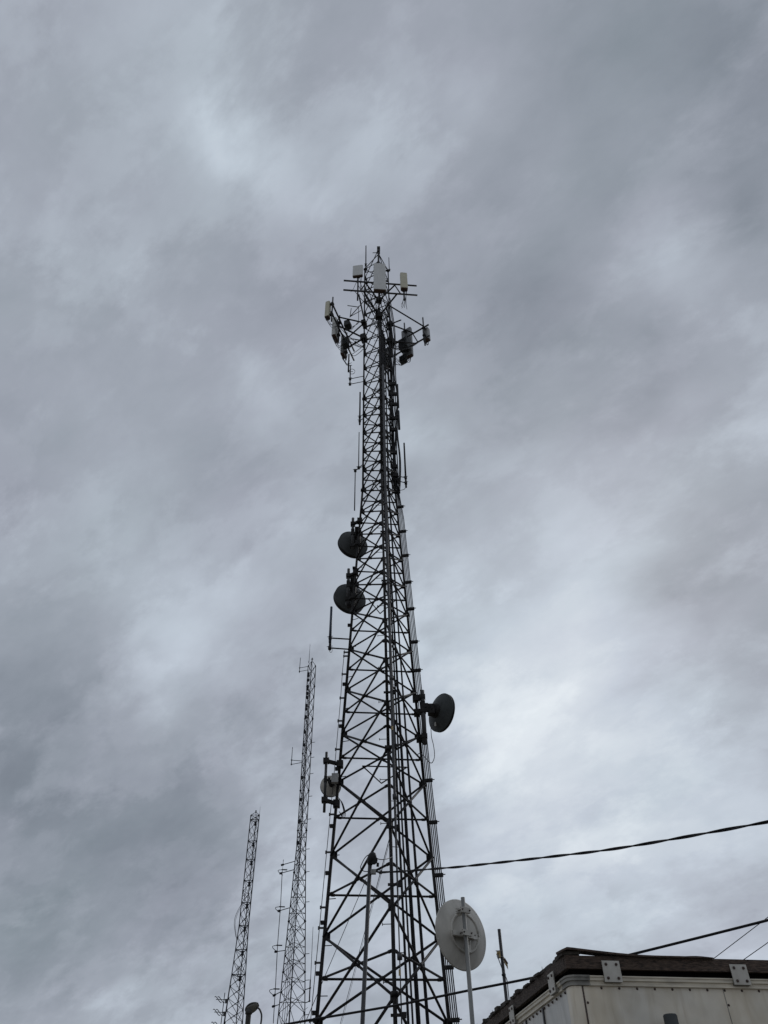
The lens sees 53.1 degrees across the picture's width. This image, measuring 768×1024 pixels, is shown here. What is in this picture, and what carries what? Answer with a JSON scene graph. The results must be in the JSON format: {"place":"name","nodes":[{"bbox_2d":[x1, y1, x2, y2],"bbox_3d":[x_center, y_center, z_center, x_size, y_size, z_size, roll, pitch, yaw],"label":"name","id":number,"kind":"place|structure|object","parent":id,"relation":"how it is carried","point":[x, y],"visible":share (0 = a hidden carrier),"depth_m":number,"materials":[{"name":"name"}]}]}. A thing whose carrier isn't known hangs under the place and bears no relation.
{"place":"outdoors","nodes":[
{"label":"outdoors","id":0,"kind":"place"},
{"bbox_2d":[0,0,767,1023],"label":"sky","id":1,"kind":"structure","parent":0,"point":[572,195],"materials":[{"name":"grey"}]},
{"bbox_2d":[284,919,767,1023],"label":"overhead cable","id":2,"kind":"object","parent":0,"point":[528,978],"visible":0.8,"depth_m":11.76,"materials":[{"name":"black rubber"}]},
{"bbox_2d":[713,917,767,958],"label":"overhead wire","id":3,"kind":"object","parent":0,"point":[737,940],"visible":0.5,"depth_m":18.67,"materials":[{"name":"grey metal"}]},
{"label":"ground","id":4,"kind":"structure","parent":0,"visible":0},
{"bbox_2d":[224,810,259,1023],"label":"lattice tower","id":5,"kind":"structure","parent":4,"relation":"on","point":[251,863],"depth_m":63.97,"materials":[{"name":"grey metal"}]},
{"bbox_2d":[213,1009,225,1015],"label":"beam antenna","id":6,"kind":"object","parent":5,"relation":"attached to","point":[224,1013],"visible":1,"depth_m":59.24,"materials":[{"name":"grey metal"}]},
{"bbox_2d":[215,996,227,1002],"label":"beam antenna","id":7,"kind":"object","parent":5,"relation":"attached to","point":[226,1000],"visible":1,"depth_m":59.78,"materials":[{"name":"grey metal"}]},
{"bbox_2d":[223,905,240,1023],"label":"coaxial cable","id":8,"kind":"object","parent":5,"relation":"attached to","point":[236,939],"visible":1,"depth_m":63.60,"materials":[{"name":"black rubber"}]},
{"bbox_2d":[245,1002,261,1023],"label":"street lamp","id":9,"kind":"object","parent":4,"relation":"on","point":[251,1008],"visible":1,"depth_m":23.89,"materials":[{"name":"grey metal"}]},
{"bbox_2d":[277,658,315,1023],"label":"lattice tower","id":10,"kind":"structure","parent":4,"relation":"on","point":[302,810],"depth_m":68.80,"materials":[{"name":"grey metal"}]},
{"bbox_2d":[269,860,294,1023],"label":"antenna mast","id":11,"kind":"object","parent":10,"relation":"attached to","point":[277,945],"visible":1,"depth_m":64.70,"materials":[{"name":"grey metal"}]},
{"bbox_2d":[282,701,307,1018],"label":"coaxial cable","id":12,"kind":"object","parent":10,"relation":"attached to","point":[295,877],"visible":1,"depth_m":67.50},
{"bbox_2d":[284,694,308,1020],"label":"coaxial cable","id":13,"kind":"object","parent":10,"relation":"attached to","point":[296,877],"visible":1,"depth_m":67.55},
{"bbox_2d":[286,690,309,1022],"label":"coaxial cable","id":14,"kind":"object","parent":10,"relation":"attached to","point":[296,895],"visible":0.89,"depth_m":66.04,"materials":[{"name":"black rubber"}]},
{"bbox_2d":[301,934,312,1009],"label":"whip antenna","id":15,"kind":"object","parent":10,"relation":"attached to","point":[309,988],"visible":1,"depth_m":62.74,"materials":[{"name":"metal"}]},
{"bbox_2d":[360,852,391,1023],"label":"service mast","id":16,"kind":"object","parent":4,"relation":"on","point":[372,859],"visible":0.94,"depth_m":15.51,"materials":[{"name":"metal"}]},
{"bbox_2d":[304,878,366,1023],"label":"guy wire","id":17,"kind":"object","parent":16,"relation":"attached to","point":[335,951],"visible":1,"depth_m":14.75,"materials":[{"name":"grey metal"}]},
{"bbox_2d":[376,820,767,873],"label":"service drop","id":18,"kind":"object","parent":16,"relation":"attached to","point":[629,846],"visible":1,"depth_m":11.79,"materials":[{"name":"black rubber"}]},
{"bbox_2d":[312,246,452,1023],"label":"lattice tower","id":19,"kind":"structure","parent":4,"relation":"on","point":[394,994],"depth_m":23.65,"materials":[{"name":"metal"}]},
{"bbox_2d":[310,650,344,1023],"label":"coaxial cable","id":20,"kind":"object","parent":19,"relation":"attached to","point":[326,854],"visible":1,"depth_m":21.84,"materials":[{"name":"black rubber"}]},
{"bbox_2d":[320,752,345,816],"bbox_3d":[-1.565,8.378,23.384,0.740,2.015,0.673,9,-44,-10],"label":"dish antenna","id":21,"kind":"object","parent":19,"relation":"attached to","point":[328,783],"visible":0.94,"depth_m":23.38,"materials":[{"name":"white paint"}]},
{"bbox_2d":[327,606,348,652],"bbox_3d":[-1.580,4.139,27.119,0.809,1.899,0.184,-1,-43,0],"label":"rod antenna","id":22,"kind":"object","parent":19,"relation":"attached to","point":[330,637],"visible":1,"depth_m":26.85,"materials":[{"name":"metal"}]},
{"bbox_2d":[330,302,367,360],"bbox_3d":[-1.535,-8.695,39.319,1.355,3.388,3.200,-14,-45,14],"label":"sector frame","id":23,"kind":"object","parent":19,"relation":"attached to","point":[362,335],"visible":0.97,"depth_m":39.72,"materials":[{"name":"metal"}]},
{"bbox_2d":[324,297,337,327],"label":"panel antenna","id":24,"kind":"object","parent":23,"relation":"attached to","point":[328,309],"visible":1,"depth_m":39.32,"materials":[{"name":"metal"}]},
{"bbox_2d":[331,315,344,351],"bbox_3d":[-2.321,-9.259,39.760,0.608,3.148,0.601,-14,-45,14],"label":"panel antenna","id":25,"kind":"object","parent":23,"relation":"attached to","point":[335,335],"visible":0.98,"depth_m":39.51,"materials":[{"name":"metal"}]},
{"bbox_2d":[340,332,351,365],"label":"panel antenna","id":26,"kind":"object","parent":23,"relation":"attached to","point":[344,355],"visible":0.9,"depth_m":39.92,"materials":[{"name":"metal"}]},
{"bbox_2d":[342,337,354,350],"bbox_3d":[-1.747,-8.784,40.000,0.839,0.882,0.368,-16,-45,15],"label":"radio unit","id":27,"kind":"object","parent":23,"relation":"attached to","point":[345,343],"visible":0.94,"depth_m":39.99,"materials":[{"name":"grey metal"}]},
{"bbox_2d":[344,320,358,329],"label":"radio unit","id":28,"kind":"object","parent":23,"relation":"attached to","point":[348,325],"visible":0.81,"depth_m":40.03,"materials":[{"name":"grey metal"}]},
{"bbox_2d":[333,568,365,613],"bbox_3d":[-1.315,3.137,28.948,1.228,1.751,1.507,-1,-43,0],"label":"dish antenna","id":29,"kind":"object","parent":19,"relation":"attached to","point":[343,595],"visible":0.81,"depth_m":28.92,"materials":[{"name":"metal"}]},
{"bbox_2d":[338,517,367,558],"bbox_3d":[-1.264,1.112,30.675,1.200,1.600,1.362,-1,-43,0],"label":"dish antenna","id":30,"kind":"object","parent":19,"relation":"attached to","point":[348,542],"visible":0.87,"depth_m":30.56,"materials":[{"name":"metal"}]},
{"bbox_2d":[349,365,362,385],"bbox_3d":[-1.312,-6.459,36.645,0.827,1.519,0.206,14,-45,-15],"label":"folded dipole","id":31,"kind":"object","parent":19,"relation":"attached to","point":[350,377],"visible":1,"depth_m":36.52,"materials":[{"name":"metal"}]},
{"bbox_2d":[347,300,364,320],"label":"stub bracket","id":32,"kind":"object","parent":19,"relation":"attached to","point":[352,314],"visible":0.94,"depth_m":40.37,"materials":[{"name":"metal"}]},
{"bbox_2d":[353,466,361,510],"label":"rod antenna","id":33,"kind":"object","parent":19,"relation":"attached to","point":[355,470],"visible":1,"depth_m":31.60,"materials":[{"name":"metal"}]},
{"bbox_2d":[357,432,361,469],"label":"rod antenna","id":34,"kind":"object","parent":19,"relation":"attached to","point":[358,466],"visible":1,"depth_m":32.80,"materials":[{"name":"metal"}]},
{"bbox_2d":[358,392,362,424],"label":"rod antenna","id":35,"kind":"object","parent":19,"relation":"attached to","point":[359,419],"visible":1,"depth_m":35.07,"materials":[{"name":"metal"}]},
{"bbox_2d":[358,294,364,318],"bbox_3d":[-1.149,-10.498,39.551,0.076,0.475,1.797,-6,-44,5],"label":"stay pipe","id":36,"kind":"object","parent":19,"relation":"attached to","point":[361,307],"visible":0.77,"depth_m":39.48,"materials":[{"name":"metal"}]},
{"bbox_2d":[340,840,388,1023],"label":"guy wire","id":37,"kind":"object","parent":19,"relation":"attached to","point":[364,931],"visible":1,"depth_m":18.91,"materials":[{"name":"grey metal"}]},
{"bbox_2d":[365,246,367,272],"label":"rod antenna","id":38,"kind":"object","parent":19,"relation":"attached to","point":[365,260],"visible":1,"depth_m":44.30,"materials":[{"name":"metal"}]},
{"bbox_2d":[343,280,416,328],"bbox_3d":[-0.212,-10.168,38.393,3.720,3.219,1.050,3,-44,-4],"label":"sector frame","id":39,"kind":"object","parent":19,"relation":"attached to","point":[378,314],"visible":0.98,"depth_m":38.54,"materials":[{"name":"metal"}]},
{"bbox_2d":[351,265,362,300],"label":"panel antenna","id":40,"kind":"object","parent":39,"relation":"attached to","point":[357,271],"visible":0.98,"depth_m":39.02,"materials":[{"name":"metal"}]},
{"bbox_2d":[373,263,385,307],"bbox_3d":[-0.214,-11.545,38.876,0.622,3.969,0.582,-1,-43,0],"label":"panel antenna","id":41,"kind":"object","parent":39,"relation":"attached to","point":[379,271],"visible":1,"depth_m":38.68,"materials":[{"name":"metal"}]},
{"bbox_2d":[400,272,407,307],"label":"panel antenna","id":42,"kind":"object","parent":39,"relation":"attached to","point":[403,283],"visible":1,"depth_m":38.46,"materials":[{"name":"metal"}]},
{"bbox_2d":[383,315,392,494],"bbox_3d":[0.169,-5.605,36.310,0.394,13.208,0.103,33,-53,-30],"label":"coaxial cable","id":43,"kind":"object","parent":19,"relation":"attached to","point":[388,387],"visible":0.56,"depth_m":37.16,"materials":[{"name":"black rubber"}]},
{"bbox_2d":[385,311,393,485],"bbox_3d":[0.254,-5.749,36.450,0.383,13.608,0.065,30,-52,-29],"label":"coaxial cable","id":44,"kind":"object","parent":19,"relation":"attached to","point":[390,381],"visible":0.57,"depth_m":37.06,"materials":[{"name":"black rubber"}]},
{"bbox_2d":[386,318,393,490],"bbox_3d":[0.213,-5.749,36.301,0.320,13.406,0.105,-10,-44,9],"label":"coaxial cable","id":45,"kind":"object","parent":19,"relation":"attached to","point":[391,400],"visible":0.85,"depth_m":35.77,"materials":[{"name":"black rubber"}]},
{"bbox_2d":[386,310,395,490],"bbox_3d":[0.299,-5.905,36.429,0.299,13.806,0.134,-1,-43,0],"label":"coaxial cable","id":46,"kind":"object","parent":19,"relation":"attached to","point":[392,407],"visible":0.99,"depth_m":35.03,"materials":[{"name":"black rubber"}]},
{"bbox_2d":[388,390,396,395],"bbox_3d":[0.398,-5.560,36.180,0.400,0.390,0.220,-1,-43,0],"label":"cable hanger","id":47,"kind":"object","parent":19,"relation":"attached to","point":[393,393],"visible":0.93,"depth_m":36.02,"materials":[{"name":"metal"}]},
{"bbox_2d":[397,384,398,407],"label":"rod antenna","id":48,"kind":"object","parent":47,"relation":"attached to","point":[397,397],"visible":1,"depth_m":35.78,"materials":[{"name":"white plastic"}]},
{"bbox_2d":[387,307,399,489],"bbox_3d":[0.402,-6.043,36.574,0.310,14.204,0.106,-11,-44,10],"label":"coaxial cable","id":49,"kind":"object","parent":19,"relation":"attached to","point":[393,397],"visible":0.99,"depth_m":35.90,"materials":[{"name":"black rubber"}]},
{"bbox_2d":[389,425,397,431],"bbox_3d":[0.421,-3.707,34.429,0.360,0.390,0.220,-1,-43,0],"label":"cable hanger","id":50,"kind":"object","parent":19,"relation":"attached to","point":[394,429],"visible":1,"depth_m":34.28,"materials":[{"name":"metal"}]},
{"bbox_2d":[389,414,397,419],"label":"cable hanger","id":51,"kind":"object","parent":19,"relation":"attached to","point":[393,417],"visible":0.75,"depth_m":34.81,"materials":[{"name":"metal"}]},
{"bbox_2d":[398,410,399,429],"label":"rod antenna","id":52,"kind":"object","parent":51,"relation":"attached to","point":[398,420],"visible":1,"depth_m":34.63,"materials":[{"name":"grey metal"}]},
{"bbox_2d":[388,302,399,493],"bbox_3d":[0.432,-6.037,36.728,0.368,14.403,0.066,31,-52,-29],"label":"coaxial cable","id":53,"kind":"object","parent":19,"relation":"attached to","point":[395,406],"visible":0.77,"depth_m":35.59,"materials":[{"name":"black rubber"}]},
{"bbox_2d":[390,461,397,468],"bbox_3d":[0.426,-1.966,32.786,0.310,0.390,0.220,-1,-43,0],"label":"cable hanger","id":54,"kind":"object","parent":19,"relation":"attached to","point":[395,465],"visible":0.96,"depth_m":32.64,"materials":[{"name":"metal"}]},
{"bbox_2d":[389,300,399,490],"bbox_3d":[0.490,-6.189,36.713,0.291,14.603,0.102,-10,-44,10],"label":"coaxial cable","id":55,"kind":"object","parent":19,"relation":"attached to","point":[396,394],"visible":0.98,"depth_m":36.39,"materials":[{"name":"black rubber"}]},
{"bbox_2d":[391,470,397,477],"bbox_3d":[0.433,-1.571,32.412,0.310,0.390,0.220,-1,-43,0],"label":"cable hanger","id":56,"kind":"object","parent":19,"relation":"attached to","point":[393,475],"visible":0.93,"depth_m":32.26,"materials":[{"name":"metal"}]},
{"bbox_2d":[380,329,409,1023],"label":"coaxial cable","id":57,"kind":"object","parent":19,"relation":"attached to","point":[403,925],"visible":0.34,"depth_m":22.04,"materials":[{"name":"black rubber"}]},
{"bbox_2d":[389,298,400,492],"bbox_3d":[0.536,-6.190,36.859,0.109,14.805,0.358,-30,-50,27],"label":"coaxial cable","id":58,"kind":"object","parent":19,"relation":"attached to","point":[396,386],"visible":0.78,"depth_m":36.86,"materials":[{"name":"black rubber"}]},
{"bbox_2d":[381,327,413,1023],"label":"coaxial cable","id":59,"kind":"object","parent":19,"relation":"attached to","point":[411,998],"visible":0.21,"depth_m":22.60,"materials":[{"name":"black rubber"}]},
{"bbox_2d":[383,327,417,1023],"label":"coaxial cable","id":60,"kind":"object","parent":19,"relation":"attached to","point":[404,817],"visible":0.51,"depth_m":21.44,"materials":[{"name":"black rubber"}]},
{"bbox_2d":[394,443,407,493],"bbox_3d":[0.705,-1.861,32.663,0.606,3.118,0.122,-7,-44,6],"label":"rod antenna","id":61,"kind":"object","parent":19,"relation":"attached to","point":[405,478],"visible":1,"depth_m":32.42,"materials":[{"name":"metal"}]},
{"bbox_2d":[382,330,420,1023],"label":"coaxial cable","id":62,"kind":"object","parent":19,"relation":"attached to","point":[412,919],"visible":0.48,"depth_m":22.79,"materials":[{"name":"black rubber"}]},
{"bbox_2d":[378,321,429,364],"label":"sector frame","id":63,"kind":"object","parent":19,"relation":"attached to","point":[412,343],"visible":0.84,"depth_m":40.13,"materials":[{"name":"metal"}]},
{"bbox_2d":[376,349,389,375],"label":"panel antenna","id":64,"kind":"object","parent":63,"relation":"attached to","point":[386,362],"visible":0.22,"depth_m":40.72,"materials":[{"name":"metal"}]},
{"bbox_2d":[393,353,407,365],"bbox_3d":[0.851,-8.004,39.918,0.368,0.833,0.840,-27,-49,25],"label":"radio unit","id":65,"kind":"object","parent":63,"relation":"attached to","point":[402,358],"visible":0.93,"depth_m":40.00,"materials":[{"name":"grey metal"}]},
{"bbox_2d":[394,336,409,352],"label":"radio unit","id":66,"kind":"object","parent":63,"relation":"attached to","point":[404,339],"visible":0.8,"depth_m":40.45,"materials":[{"name":"grey metal"}]},
{"bbox_2d":[396,323,413,364],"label":"panel antenna","id":67,"kind":"object","parent":63,"relation":"attached to","point":[409,354],"visible":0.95,"depth_m":40.57,"materials":[{"name":"metal"}]},
{"bbox_2d":[422,317,430,345],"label":"panel antenna","id":68,"kind":"object","parent":63,"relation":"attached to","point":[426,331],"visible":1,"depth_m":40.34,"materials":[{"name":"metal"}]},
{"bbox_2d":[384,335,426,1023],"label":"coaxial cable","id":69,"kind":"object","parent":19,"relation":"attached to","point":[409,798],"visible":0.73,"depth_m":21.99,"materials":[{"name":"black rubber"}]},
{"bbox_2d":[385,337,429,1023],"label":"coaxial cable","id":70,"kind":"object","parent":19,"relation":"attached to","point":[427,1010],"visible":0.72,"depth_m":24.15,"materials":[{"name":"black rubber"}]},
{"bbox_2d":[392,307,423,326],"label":"stay pipe","id":71,"kind":"object","parent":19,"relation":"attached to","point":[408,317],"visible":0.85,"depth_m":41.05,"materials":[{"name":"metal"}]},
{"bbox_2d":[396,486,452,1023],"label":"coaxial cable","id":72,"kind":"object","parent":19,"relation":"attached to","point":[423,753],"visible":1,"depth_m":24.17,"materials":[{"name":"black rubber"}]},
{"bbox_2d":[395,469,454,1023],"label":"coaxial cable","id":73,"kind":"object","parent":19,"relation":"attached to","point":[424,750],"visible":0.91,"depth_m":23.98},
{"bbox_2d":[396,478,456,1023],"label":"coaxial cable","id":74,"kind":"object","parent":19,"relation":"attached to","point":[426,750],"visible":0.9,"depth_m":23.92,"materials":[{"name":"black rubber"}]},
{"bbox_2d":[397,482,458,1023],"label":"coaxial cable","id":75,"kind":"object","parent":19,"relation":"attached to","point":[428,752],"visible":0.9,"depth_m":23.85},
{"bbox_2d":[423,778,434,782],"bbox_3d":[1.388,8.279,23.731,0.353,0.090,0.089,-7,-44,6],"label":"cable hanger","id":76,"kind":"object","parent":19,"relation":"attached to","point":[427,780],"visible":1,"depth_m":23.70,"materials":[{"name":"metal"}]},
{"bbox_2d":[428,820,438,824],"bbox_3d":[1.475,9.236,22.896,0.353,0.090,0.089,-7,-44,6],"label":"cable hanger","id":77,"kind":"object","parent":19,"relation":"attached to","point":[431,822],"visible":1,"depth_m":22.86,"materials":[{"name":"metal"}]},
{"bbox_2d":[413,690,454,762],"bbox_3d":[1.659,7.190,25.146,1.375,2.667,1.129,-1,-43,0],"label":"dish antenna","id":78,"kind":"object","parent":19,"relation":"attached to","point":[440,709],"visible":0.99,"depth_m":25.26,"materials":[{"name":"metal"}]},
{"bbox_2d":[433,873,444,877],"bbox_3d":[1.578,10.351,21.924,0.353,0.090,0.089,-7,-44,6],"label":"cable hanger","id":79,"kind":"object","parent":19,"relation":"attached to","point":[437,875],"visible":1,"depth_m":21.89,"materials":[{"name":"metal"}]},
{"bbox_2d":[443,965,453,969],"bbox_3d":[1.738,12.085,20.412,0.353,0.090,0.089,-7,-44,6],"label":"cable hanger","id":80,"kind":"object","parent":19,"relation":"attached to","point":[447,967],"visible":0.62,"depth_m":20.39,"materials":[{"name":"metal"}]},
{"bbox_2d":[452,1017,461,1022],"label":"cable hanger","id":81,"kind":"object","parent":19,"relation":"attached to","point":[458,1019],"visible":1,"depth_m":19.60,"materials":[{"name":"metal"}]},
{"bbox_2d":[435,897,485,1023],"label":"dish antenna","id":82,"kind":"object","parent":4,"relation":"on","point":[460,935],"visible":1,"depth_m":11.43,"materials":[{"name":"white paint"}]},
{"bbox_2d":[496,929,509,999],"bbox_3d":[2.060,9.393,11.698,0.198,5.556,0.104,17,-46,-18],"label":"slim mast","id":83,"kind":"object","parent":4,"relation":"on","point":[499,954],"visible":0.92,"depth_m":13.24,"materials":[{"name":"grey metal"}]},
{"bbox_2d":[482,947,767,1023],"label":"equipment shed","id":84,"kind":"structure","parent":4,"relation":"on","point":[569,985],"depth_m":7.07,"materials":[{"name":"metal"}]}
]}

